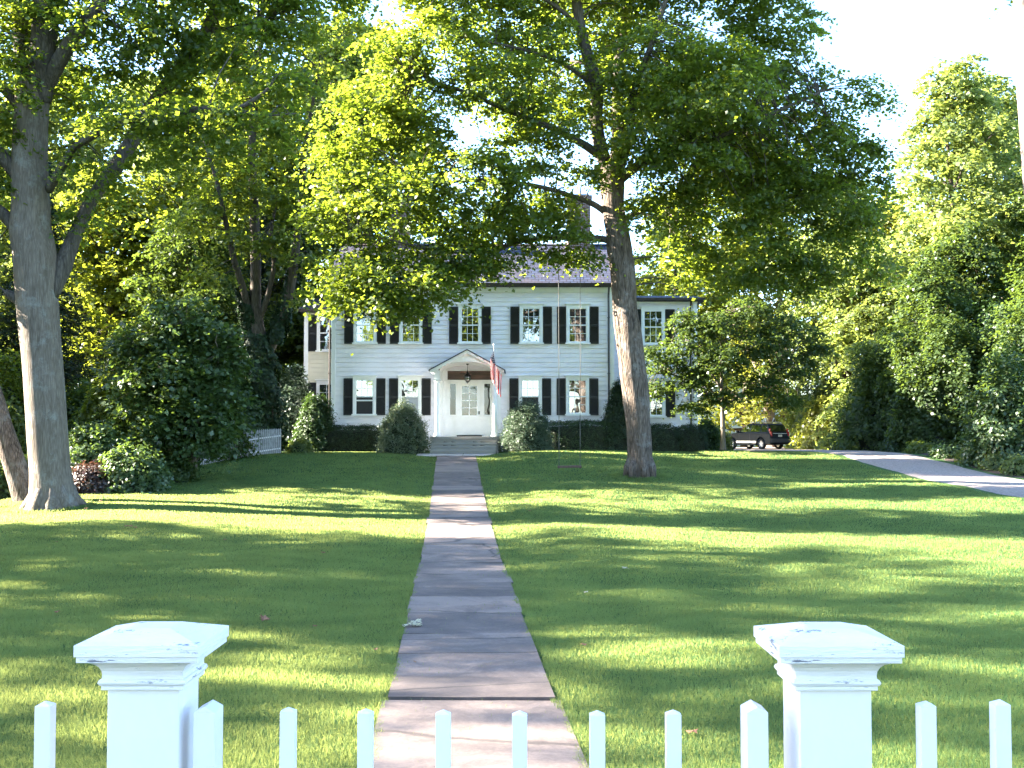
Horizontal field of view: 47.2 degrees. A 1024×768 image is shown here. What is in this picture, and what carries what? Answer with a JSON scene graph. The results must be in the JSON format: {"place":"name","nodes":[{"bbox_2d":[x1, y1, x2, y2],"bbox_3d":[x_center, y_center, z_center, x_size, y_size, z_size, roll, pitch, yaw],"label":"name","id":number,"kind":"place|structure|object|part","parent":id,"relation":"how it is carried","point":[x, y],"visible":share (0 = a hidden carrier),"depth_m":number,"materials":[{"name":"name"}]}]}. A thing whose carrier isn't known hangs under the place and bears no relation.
{"place":"outdoors","nodes":[
{"label":"outdoors","id":0,"kind":"place"},
{"bbox_2d":[374,455,588,767],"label":"path","id":1,"kind":"structure","parent":0,"point":[471,684],"depth_m":12.24,"materials":[{"name":"concrete"}]},
{"bbox_2d":[402,619,421,626],"bbox_3d":[-1.244,2.948,14.503,0.278,0.095,0.211,1,-3,-19],"label":"dried flower head","id":2,"kind":"object","parent":1,"relation":"on","point":[413,623],"visible":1,"depth_m":14.47},
{"bbox_2d":[0,0,1019,396],"label":"sky","id":3,"kind":"structure","parent":0,"point":[898,40],"materials":[{"name":"white"}]},
{"bbox_2d":[0,446,1023,767],"bbox_3d":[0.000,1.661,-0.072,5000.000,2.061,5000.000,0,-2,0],"label":"lawn","id":4,"kind":"structure","parent":0,"point":[538,458],"depth_m":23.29,"materials":[{"name":"plant"}]},
{"bbox_2d":[0,98,12,317],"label":"broadleaf tree","id":5,"kind":"object","parent":4,"relation":"on","point":[2,102],"visible":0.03,"depth_m":64.31,"materials":[{"name":"green plant"}]},
{"bbox_2d":[0,108,28,502],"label":"leaning tree","id":6,"kind":"object","parent":4,"relation":"on","point":[14,464],"visible":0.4,"depth_m":32.20,"materials":[{"name":"brown plant"}]},
{"bbox_2d":[0,160,119,404],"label":"hemlock tree","id":7,"kind":"object","parent":4,"relation":"on","point":[75,369],"visible":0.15,"depth_m":45.50,"materials":[{"name":"green plant"}]},
{"bbox_2d":[0,48,132,374],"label":"broadleaf tree","id":8,"kind":"object","parent":4,"relation":"on","point":[55,127],"visible":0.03,"depth_m":67.75,"materials":[{"name":"green plant"}]},
{"bbox_2d":[0,162,136,389],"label":"broadleaf tree","id":9,"kind":"object","parent":4,"relation":"on","point":[3,248],"visible":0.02,"depth_m":59.26,"materials":[{"name":"green plant"}]},
{"bbox_2d":[0,162,183,393],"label":"broadleaf tree","id":10,"kind":"object","parent":4,"relation":"on","point":[112,273],"visible":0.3,"depth_m":56.52,"materials":[{"name":"green plant"}]},
{"bbox_2d":[71,458,120,493],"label":"border shrub","id":11,"kind":"object","parent":4,"relation":"on","point":[86,479],"visible":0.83,"depth_m":33.86,"materials":[{"name":"purple plant"}]},
{"bbox_2d":[34,621,228,767],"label":"picket fence","id":12,"kind":"object","parent":4,"relation":"on","point":[152,672],"visible":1,"depth_m":2.86,"materials":[{"name":"white paint"}]},
{"bbox_2d":[193,700,768,767],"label":"picket gate","id":13,"kind":"structure","parent":12,"relation":"attached to","point":[208,738],"depth_m":2.89,"materials":[{"name":"white paint"}]},
{"bbox_2d":[97,437,177,493],"bbox_3d":[-11.112,2.389,34.540,2.455,1.676,2.101,0,-2,0],"label":"border shrub","id":14,"kind":"object","parent":4,"relation":"on","point":[140,470],"visible":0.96,"depth_m":34.05,"materials":[{"name":"green plant"}]},
{"bbox_2d":[66,357,261,462],"bbox_3d":[-13.180,0.740,44.007,7.842,4.644,3.510,0,-2,0],"label":"border shrub","id":15,"kind":"object","parent":4,"relation":"on","point":[248,445],"visible":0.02,"depth_m":43.87,"materials":[{"name":"green plant"}]},
{"bbox_2d":[53,67,276,345],"bbox_3d":[-19.009,-6.520,63.919,14.136,21.245,13.836,1,-3,-25],"label":"broadleaf tree","id":16,"kind":"object","parent":4,"relation":"on","point":[97,147],"visible":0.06,"depth_m":62.65,"materials":[{"name":"green plant"}]},
{"bbox_2d":[84,291,270,473],"bbox_3d":[-10.629,0.172,38.066,5.634,6.363,5.530,0,-2,0],"label":"magnolia tree","id":17,"kind":"object","parent":4,"relation":"on","point":[183,411],"visible":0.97,"depth_m":36.91,"materials":[{"name":"green plant"}]},
{"bbox_2d":[151,452,203,482],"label":"border shrub","id":18,"kind":"object","parent":4,"relation":"on","point":[182,473],"visible":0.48,"depth_m":36.80,"materials":[{"name":"green plant"}]},
{"bbox_2d":[103,206,276,371],"bbox_3d":[-14.605,-2.181,54.630,7.420,12.165,8.157,-2,-3,44],"label":"broadleaf tree","id":19,"kind":"object","parent":4,"relation":"on","point":[174,257],"visible":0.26,"depth_m":53.21,"materials":[{"name":"green plant"}]},
{"bbox_2d":[0,0,382,512],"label":"maple tree","id":20,"kind":"object","parent":4,"relation":"on","point":[36,59],"visible":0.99,"depth_m":30.68,"materials":[{"name":"green plant"}]},
{"bbox_2d":[126,34,295,367],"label":"broadleaf tree","id":21,"kind":"object","parent":4,"relation":"on","point":[159,191],"visible":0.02,"depth_m":65.52,"materials":[{"name":"green plant"}]},
{"bbox_2d":[200,428,280,464],"bbox_3d":[-10.220,2.350,44.449,0.076,1.358,4.556,-1,-3,27],"label":"side fence","id":22,"kind":"object","parent":4,"relation":"on","point":[271,436],"visible":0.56,"depth_m":45.71,"materials":[{"name":"white paint"}]},
{"bbox_2d":[115,82,374,366],"bbox_3d":[-13.900,-5.981,59.879,12.633,19.398,12.907,1,-3,-23],"label":"broadleaf tree","id":23,"kind":"object","parent":4,"relation":"on","point":[177,196],"visible":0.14,"depth_m":58.03,"materials":[{"name":"green plant"}]},
{"bbox_2d":[227,365,269,455],"bbox_3d":[-11.034,1.085,45.980,3.210,3.641,2.650,0,-2,0],"label":"border shrub","id":24,"kind":"object","parent":4,"relation":"on","point":[257,415],"visible":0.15,"depth_m":45.70,"materials":[{"name":"green plant"}]},
{"bbox_2d":[135,0,377,453],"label":"ivy clad tree","id":25,"kind":"object","parent":4,"relation":"on","point":[260,344],"visible":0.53,"depth_m":46.52,"materials":[{"name":"green plant"}]},
{"bbox_2d":[217,209,302,408],"bbox_3d":[-12.375,-2.531,57.730,6.620,12.206,6.969,0,-3,-7],"label":"hemlock tree","id":26,"kind":"object","parent":4,"relation":"on","point":[267,263],"visible":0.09,"depth_m":57.63,"materials":[{"name":"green plant"}]},
{"bbox_2d":[260,614,269,620],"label":"fallen leaf","id":27,"kind":"object","parent":4,"relation":"on","point":[264,617],"visible":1,"depth_m":14.56,"materials":[{"name":"plant"}]},
{"bbox_2d":[276,363,312,450],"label":"border shrub","id":28,"kind":"object","parent":4,"relation":"on","point":[294,385],"visible":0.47,"depth_m":51.04,"materials":[{"name":"plant"}]},
{"bbox_2d":[283,437,314,452],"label":"border shrub","id":29,"kind":"object","parent":4,"relation":"on","point":[297,445],"visible":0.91,"depth_m":47.29,"materials":[{"name":"plant"}]},
{"bbox_2d":[259,12,416,376],"bbox_3d":[-8.842,-8.052,62.740,11.532,23.730,11.931,1,-3,-15],"label":"broadleaf tree","id":30,"kind":"object","parent":4,"relation":"on","point":[314,246],"visible":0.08,"depth_m":61.58,"materials":[{"name":"green plant"}]},
{"bbox_2d":[320,451,373,451],"bbox_3d":[-7.200,2.836,48.708,3.558,0.077,1.841,0,-2,0],"label":"foundation bed","id":31,"kind":"object","parent":4,"relation":"on","point":[347,451],"visible":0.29,"depth_m":48.29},
{"bbox_2d":[288,391,339,451],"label":"evergreen bush","id":32,"kind":"object","parent":31,"relation":"on","point":[316,416],"visible":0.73,"depth_m":48.75,"materials":[{"name":"green plant"}]},
{"bbox_2d":[319,423,383,450],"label":"clipped hedge","id":33,"kind":"object","parent":31,"relation":"on","point":[357,438],"visible":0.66,"depth_m":48.47,"materials":[{"name":"plant"}]},
{"bbox_2d":[285,18,462,364],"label":"broadleaf tree","id":34,"kind":"object","parent":4,"relation":"on","point":[379,25],"visible":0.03,"depth_m":77.96,"materials":[{"name":"green plant"}]},
{"bbox_2d":[374,396,432,453],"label":"mounded spruce","id":35,"kind":"object","parent":4,"relation":"on","point":[404,432],"visible":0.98,"depth_m":46.67,"materials":[{"name":"plant"}]},
{"bbox_2d":[417,453,495,456],"bbox_3d":[-1.975,2.885,46.243,3.550,0.281,0.850,0,-2,0],"label":"landing","id":36,"kind":"object","parent":4,"relation":"on","point":[452,454],"visible":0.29,"depth_m":46.22,"materials":[{"name":"stone"}]},
{"bbox_2d":[296,194,704,453],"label":"house","id":37,"kind":"structure","parent":4,"relation":"on","point":[440,375],"depth_m":50.07,"materials":[{"name":"grey paint"}]},
{"bbox_2d":[315,312,328,351],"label":"window","id":38,"kind":"structure","parent":37,"relation":"in","point":[322,338],"depth_m":54.09,"materials":[{"name":"glass"}]},
{"bbox_2d":[315,379,330,411],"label":"window","id":39,"kind":"structure","parent":37,"relation":"in","point":[322,385],"depth_m":53.96,"materials":[{"name":"white paint"}]},
{"bbox_2d":[351,375,377,415],"bbox_3d":[-6.290,0.480,49.946,1.120,1.743,0.200,0,-2,0],"label":"window","id":40,"kind":"structure","parent":37,"relation":"in","point":[364,386],"depth_m":49.97,"materials":[{"name":"glass"}]},
{"bbox_2d":[352,305,377,343],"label":"window","id":41,"kind":"structure","parent":37,"relation":"in","point":[367,321],"depth_m":50.09,"materials":[{"name":"glass"}]},
{"bbox_2d":[397,375,422,415],"bbox_3d":[-4.355,0.480,49.946,1.120,1.743,0.200,0,-2,0],"label":"window","id":42,"kind":"structure","parent":37,"relation":"in","point":[408,385],"depth_m":49.97,"materials":[{"name":"glass"}]},
{"bbox_2d":[398,308,422,343],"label":"window","id":43,"kind":"structure","parent":37,"relation":"in","point":[413,338],"depth_m":50.09,"materials":[{"name":"glass"}]},
{"bbox_2d":[458,384,480,434],"bbox_3d":[-1.815,1.070,49.888,0.947,2.167,0.121,0,-2,0],"label":"door","id":44,"kind":"structure","parent":37,"relation":"in","point":[469,395],"depth_m":49.93,"materials":[{"name":"white paint"}]},
{"bbox_2d":[457,303,482,343],"bbox_3d":[-1.797,-2.576,50.079,1.120,1.761,0.200,0,-2,0],"label":"window","id":45,"kind":"structure","parent":37,"relation":"in","point":[469,332],"depth_m":50.09,"materials":[{"name":"glass"}]},
{"bbox_2d":[490,344,500,396],"bbox_3d":[-0.648,-0.515,47.320,0.432,2.134,1.373,0,-2,0],"label":"flag","id":46,"kind":"object","parent":37,"relation":"attached to","point":[496,376],"visible":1,"depth_m":46.92,"materials":[{"name":"red fabric"}]},
{"bbox_2d":[517,375,542,415],"bbox_3d":[0.780,0.480,49.946,1.120,1.743,0.200,0,-2,0],"label":"window","id":47,"kind":"structure","parent":37,"relation":"in","point":[529,385],"depth_m":49.97,"materials":[{"name":"glass"}]},
{"bbox_2d":[518,303,543,343],"bbox_3d":[0.820,-2.576,50.079,1.120,1.761,0.200,0,-2,0],"label":"window","id":48,"kind":"structure","parent":37,"relation":"in","point":[531,314],"depth_m":50.09,"materials":[{"name":"glass"}]},
{"bbox_2d":[564,375,590,415],"bbox_3d":[2.795,0.480,49.946,1.120,1.743,0.200,0,-2,0],"label":"window","id":49,"kind":"structure","parent":37,"relation":"in","point":[576,405],"depth_m":49.95,"materials":[{"name":"white paint"}]},
{"bbox_2d":[565,303,590,343],"bbox_3d":[2.814,-2.576,50.079,1.120,1.761,0.200,0,-2,0],"label":"window","id":50,"kind":"structure","parent":37,"relation":"in","point":[572,309],"depth_m":50.09,"materials":[{"name":"glass"}]},
{"bbox_2d":[640,306,666,345],"bbox_3d":[6.179,-2.555,51.279,1.169,1.735,0.200,0,-2,0],"label":"window","id":51,"kind":"structure","parent":37,"relation":"in","point":[652,317],"depth_m":51.29,"materials":[{"name":"white paint"}]},
{"bbox_2d":[647,378,666,417],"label":"window","id":52,"kind":"structure","parent":37,"relation":"in","point":[656,411],"depth_m":51.15,"materials":[{"name":"glass"}]},
{"bbox_2d":[498,395,555,451],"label":"mounded spruce","id":53,"kind":"object","parent":4,"relation":"on","point":[524,430],"visible":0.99,"depth_m":46.95,"materials":[{"name":"plant"}]},
{"bbox_2d":[276,0,917,478],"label":"maple tree","id":54,"kind":"object","parent":4,"relation":"on","point":[678,94],"visible":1,"depth_m":37.31,"materials":[{"name":"green plant"}]},
{"bbox_2d":[557,242,581,468],"bbox_3d":[1.886,-1.025,38.581,0.781,7.616,0.240,0,-2,0],"label":"swing","id":55,"kind":"object","parent":54,"relation":"hanging from","point":[570,466],"visible":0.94,"depth_m":38.60,"materials":[{"name":"brown wood"}]},
{"bbox_2d":[674,422,710,451],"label":"round boxwood","id":56,"kind":"object","parent":4,"relation":"on","point":[694,439],"visible":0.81,"depth_m":48.59,"materials":[{"name":"plant"}]},
{"bbox_2d":[686,728,698,733],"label":"fallen leaf","id":57,"kind":"object","parent":4,"relation":"on","point":[690,731],"visible":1,"depth_m":9.27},
{"bbox_2d":[631,186,761,391],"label":"broadleaf tree","id":58,"kind":"object","parent":4,"relation":"on","point":[655,290],"visible":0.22,"depth_m":78.79,"materials":[{"name":"green plant"}]},
{"bbox_2d":[698,416,721,450],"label":"garden shrub","id":59,"kind":"object","parent":4,"relation":"on","point":[713,430],"visible":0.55,"depth_m":55.46,"materials":[{"name":"green plant"}]},
{"bbox_2d":[717,424,735,449],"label":"golden shrub","id":60,"kind":"object","parent":4,"relation":"on","point":[729,446],"visible":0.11,"depth_m":65.40,"materials":[{"name":"plant"}]},
{"bbox_2d":[644,294,839,449],"bbox_3d":[9.143,-0.534,47.266,8.995,6.396,3.650,1,-3,-19],"label":"dogwood tree","id":61,"kind":"object","parent":4,"relation":"on","point":[758,388],"visible":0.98,"depth_m":47.10,"materials":[{"name":"green plant"}]},
{"bbox_2d":[697,232,804,446],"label":"broadleaf tree","id":62,"kind":"object","parent":4,"relation":"on","point":[747,417],"visible":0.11,"depth_m":85.99,"materials":[{"name":"green plant"}]},
{"bbox_2d":[642,181,859,446],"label":"pale stem tree","id":63,"kind":"object","parent":4,"relation":"on","point":[772,414],"visible":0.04,"depth_m":85.56,"materials":[{"name":"green plant"}]},
{"bbox_2d":[698,373,806,445],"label":"shrub","id":64,"kind":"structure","parent":4,"relation":"on","point":[715,406],"depth_m":95.97,"materials":[{"name":"green"}]},
{"bbox_2d":[778,363,840,447],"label":"golden shrub","id":65,"kind":"object","parent":4,"relation":"on","point":[815,391],"visible":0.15,"depth_m":79.83,"materials":[{"name":"plant"}]},
{"bbox_2d":[789,385,856,449],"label":"golden shrub","id":66,"kind":"object","parent":4,"relation":"on","point":[802,434],"visible":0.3,"depth_m":71.20,"materials":[{"name":"green plant"}]},
{"bbox_2d":[765,171,925,447],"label":"broadleaf tree","id":67,"kind":"object","parent":4,"relation":"on","point":[814,315],"visible":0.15,"depth_m":68.91,"materials":[{"name":"green plant"}]},
{"bbox_2d":[809,235,912,449],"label":"broadleaf tree","id":68,"kind":"object","parent":4,"relation":"on","point":[872,326],"visible":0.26,"depth_m":65.66,"materials":[{"name":"green plant"}]},
{"bbox_2d":[754,622,1011,767],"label":"picket fence","id":69,"kind":"object","parent":4,"relation":"on","point":[827,672],"visible":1,"depth_m":2.86,"materials":[{"name":"white paint"}]},
{"bbox_2d":[803,189,972,398],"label":"broadleaf tree","id":70,"kind":"object","parent":4,"relation":"on","point":[891,226],"visible":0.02,"depth_m":77.15,"materials":[{"name":"green plant"}]},
{"bbox_2d":[875,301,913,338],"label":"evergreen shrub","id":71,"kind":"object","parent":4,"relation":"on","point":[888,319],"depth_m":62.19,"materials":[{"name":"green plant"}]},
{"bbox_2d":[845,52,1023,371],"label":"broadleaf tree","id":72,"kind":"object","parent":4,"relation":"on","point":[971,154],"visible":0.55,"depth_m":60.70,"materials":[{"name":"green plant"}]},
{"bbox_2d":[909,70,1023,323],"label":"broadleaf tree","id":73,"kind":"object","parent":4,"relation":"on","point":[1009,108],"visible":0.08,"depth_m":71.35,"materials":[{"name":"green plant"}]},
{"bbox_2d":[918,453,1023,477],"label":"border bed","id":74,"kind":"object","parent":4,"relation":"on","point":[973,466],"visible":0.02,"depth_m":40.91,"materials":[{"name":"soil"}]},
{"bbox_2d":[826,320,922,450],"bbox_3d":[18.156,0.042,56.149,6.307,6.591,5.410,0,-2,0],"label":"evergreen shrub","id":75,"kind":"object","parent":74,"relation":"on","point":[863,425],"visible":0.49,"depth_m":55.30,"materials":[{"name":"green plant"}]},
{"bbox_2d":[879,439,905,451],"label":"border plant","id":76,"kind":"object","parent":74,"relation":"on","point":[892,448],"visible":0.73,"depth_m":49.16,"materials":[{"name":"green plant"}]},
{"bbox_2d":[903,437,933,453],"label":"border plant","id":77,"kind":"object","parent":74,"relation":"on","point":[916,447],"visible":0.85,"depth_m":46.48,"materials":[{"name":"green plant"}]},
{"bbox_2d":[881,354,964,451],"bbox_3d":[17.297,0.843,49.522,3.444,4.310,3.030,0,-2,0],"label":"evergreen shrub","id":78,"kind":"object","parent":74,"relation":"on","point":[903,426],"visible":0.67,"depth_m":49.05,"materials":[{"name":"green plant"}]},
{"bbox_2d":[866,256,982,435],"bbox_3d":[19.697,-1.170,54.728,5.936,9.732,6.526,-1,-3,30],"label":"broadleaf tree","id":79,"kind":"object","parent":74,"relation":"on","point":[923,281],"visible":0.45,"depth_m":54.44,"materials":[{"name":"green plant"}]},
{"bbox_2d":[882,292,998,450],"bbox_3d":[18.827,-0.486,50.096,6.252,6.999,4.750,0,-2,0],"label":"evergreen shrub","id":80,"kind":"object","parent":74,"relation":"on","point":[956,367],"visible":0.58,"depth_m":49.25,"materials":[{"name":"green plant"}]},
{"bbox_2d":[917,429,963,449],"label":"border plant","id":81,"kind":"object","parent":74,"relation":"on","point":[935,441],"visible":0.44,"depth_m":48.09,"materials":[{"name":"green plant"}]},
{"bbox_2d":[925,440,958,459],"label":"border plant","id":82,"kind":"object","parent":74,"relation":"on","point":[943,451],"visible":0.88,"depth_m":44.29,"materials":[{"name":"green plant"}]},
{"bbox_2d":[907,220,1015,343],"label":"broadleaf tree","id":83,"kind":"object","parent":74,"relation":"on","point":[966,251],"visible":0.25,"depth_m":56.54,"materials":[{"name":"green plant"}]},
{"bbox_2d":[953,447,978,463],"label":"border plant","id":84,"kind":"object","parent":74,"relation":"on","point":[958,455],"visible":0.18,"depth_m":42.59,"materials":[{"name":"green plant"}]},
{"bbox_2d":[949,331,1023,468],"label":"evergreen shrub","id":85,"kind":"object","parent":74,"relation":"on","point":[999,426],"visible":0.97,"depth_m":41.62,"materials":[{"name":"green plant"}]},
{"bbox_2d":[971,448,1008,470],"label":"border plant","id":86,"kind":"object","parent":74,"relation":"on","point":[990,465],"visible":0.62,"depth_m":40.92,"materials":[{"name":"plant"}]},
{"bbox_2d":[963,236,1023,441],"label":"evergreen shrub","id":87,"kind":"object","parent":74,"relation":"on","point":[1018,338],"visible":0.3,"depth_m":46.10,"materials":[{"name":"green plant"}]},
{"bbox_2d":[966,292,1022,409],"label":"evergreen shrub","id":88,"kind":"object","parent":74,"relation":"on","point":[989,323],"visible":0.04,"depth_m":49.82,"materials":[{"name":"green plant"}]},
{"bbox_2d":[996,450,1023,476],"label":"border plant","id":89,"kind":"object","parent":74,"relation":"on","point":[1014,467],"visible":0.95,"depth_m":39.68,"materials":[{"name":"plant"}]},
{"bbox_2d":[969,259,1023,322],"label":"broadleaf tree","id":90,"kind":"object","parent":4,"relation":"on","point":[1011,282],"visible":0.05,"depth_m":57.81,"materials":[{"name":"green plant"}]},
{"bbox_2d":[972,176,1023,319],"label":"broadleaf tree","id":91,"kind":"object","parent":4,"relation":"on","point":[1015,221],"visible":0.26,"depth_m":59.05,"materials":[{"name":"green plant"}]},
{"bbox_2d":[989,0,1023,191],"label":"pale trunk tree","id":92,"kind":"object","parent":4,"relation":"on","point":[1018,7],"visible":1,"depth_m":33.32,"materials":[{"name":"white plant"}]},
{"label":"soil bed","id":93,"kind":"structure","parent":4,"relation":"on","visible":0},
{"bbox_2d":[0,348,27,458],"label":"border shrub","id":94,"kind":"object","parent":93,"relation":"on","point":[15,404],"visible":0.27,"depth_m":39.49,"materials":[{"name":"green plant"}]},
{"bbox_2d":[0,452,28,498],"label":"border shrub","id":95,"kind":"object","parent":93,"relation":"on","point":[4,491],"visible":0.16,"depth_m":33.67,"materials":[{"name":"green plant"}]},
{"bbox_2d":[65,376,95,437],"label":"border shrub","id":96,"kind":"object","parent":93,"relation":"on","point":[79,395],"visible":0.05,"depth_m":39.79,"materials":[{"name":"green plant"}]},
{"bbox_2d":[68,416,137,472],"bbox_3d":[-12.770,2.129,35.932,3.064,2.305,2.558,0,-2,0],"label":"border shrub","id":97,"kind":"object","parent":93,"relation":"on","point":[86,444],"visible":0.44,"depth_m":35.51,"materials":[{"name":"green plant"}]},
{"bbox_2d":[68,368,140,443],"bbox_3d":[-13.840,1.383,39.397,2.969,3.850,2.520,0,-2,0],"label":"border shrub","id":98,"kind":"object","parent":93,"relation":"on","point":[88,408],"visible":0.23,"depth_m":39.07,"materials":[{"name":"green plant"}]},
{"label":"foundation bed","id":99,"kind":"structure","parent":4,"relation":"on","visible":0},
{"bbox_2d":[542,418,618,449],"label":"clipped hedge","id":100,"kind":"object","parent":99,"relation":"on","point":[586,435],"visible":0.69,"depth_m":48.37,"materials":[{"name":"green plant"}]},
{"bbox_2d":[601,377,626,450],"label":"cone yew","id":101,"kind":"object","parent":99,"relation":"on","point":[614,416],"visible":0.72,"depth_m":48.51,"materials":[{"name":"plant"}]},
{"bbox_2d":[650,422,683,451],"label":"round boxwood","id":102,"kind":"object","parent":99,"relation":"on","point":[663,439],"visible":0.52,"depth_m":48.41,"materials":[{"name":"plant"}]},
{"bbox_2d":[734,447,1023,496],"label":"driveway","id":103,"kind":"structure","parent":0,"point":[916,466],"depth_m":40.35,"materials":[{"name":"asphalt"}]},
{"bbox_2d":[727,418,789,448],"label":"parked car","id":104,"kind":"object","parent":103,"relation":"on","point":[761,435],"visible":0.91,"depth_m":75.59,"materials":[{"name":"black paint"}]},
{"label":"side window","id":105,"kind":"part","parent":104,"relation":"part of","materials":[{"name":"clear glass"}]},
{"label":"side window","id":106,"kind":"part","parent":104,"relation":"part of","materials":[{"name":"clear glass"}]},
{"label":"side window","id":107,"kind":"part","parent":104,"relation":"part of","materials":[{"name":"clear glass"}]},
{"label":"rear window","id":108,"kind":"part","parent":104,"relation":"part of","materials":[{"name":"black glass"}]}
]}

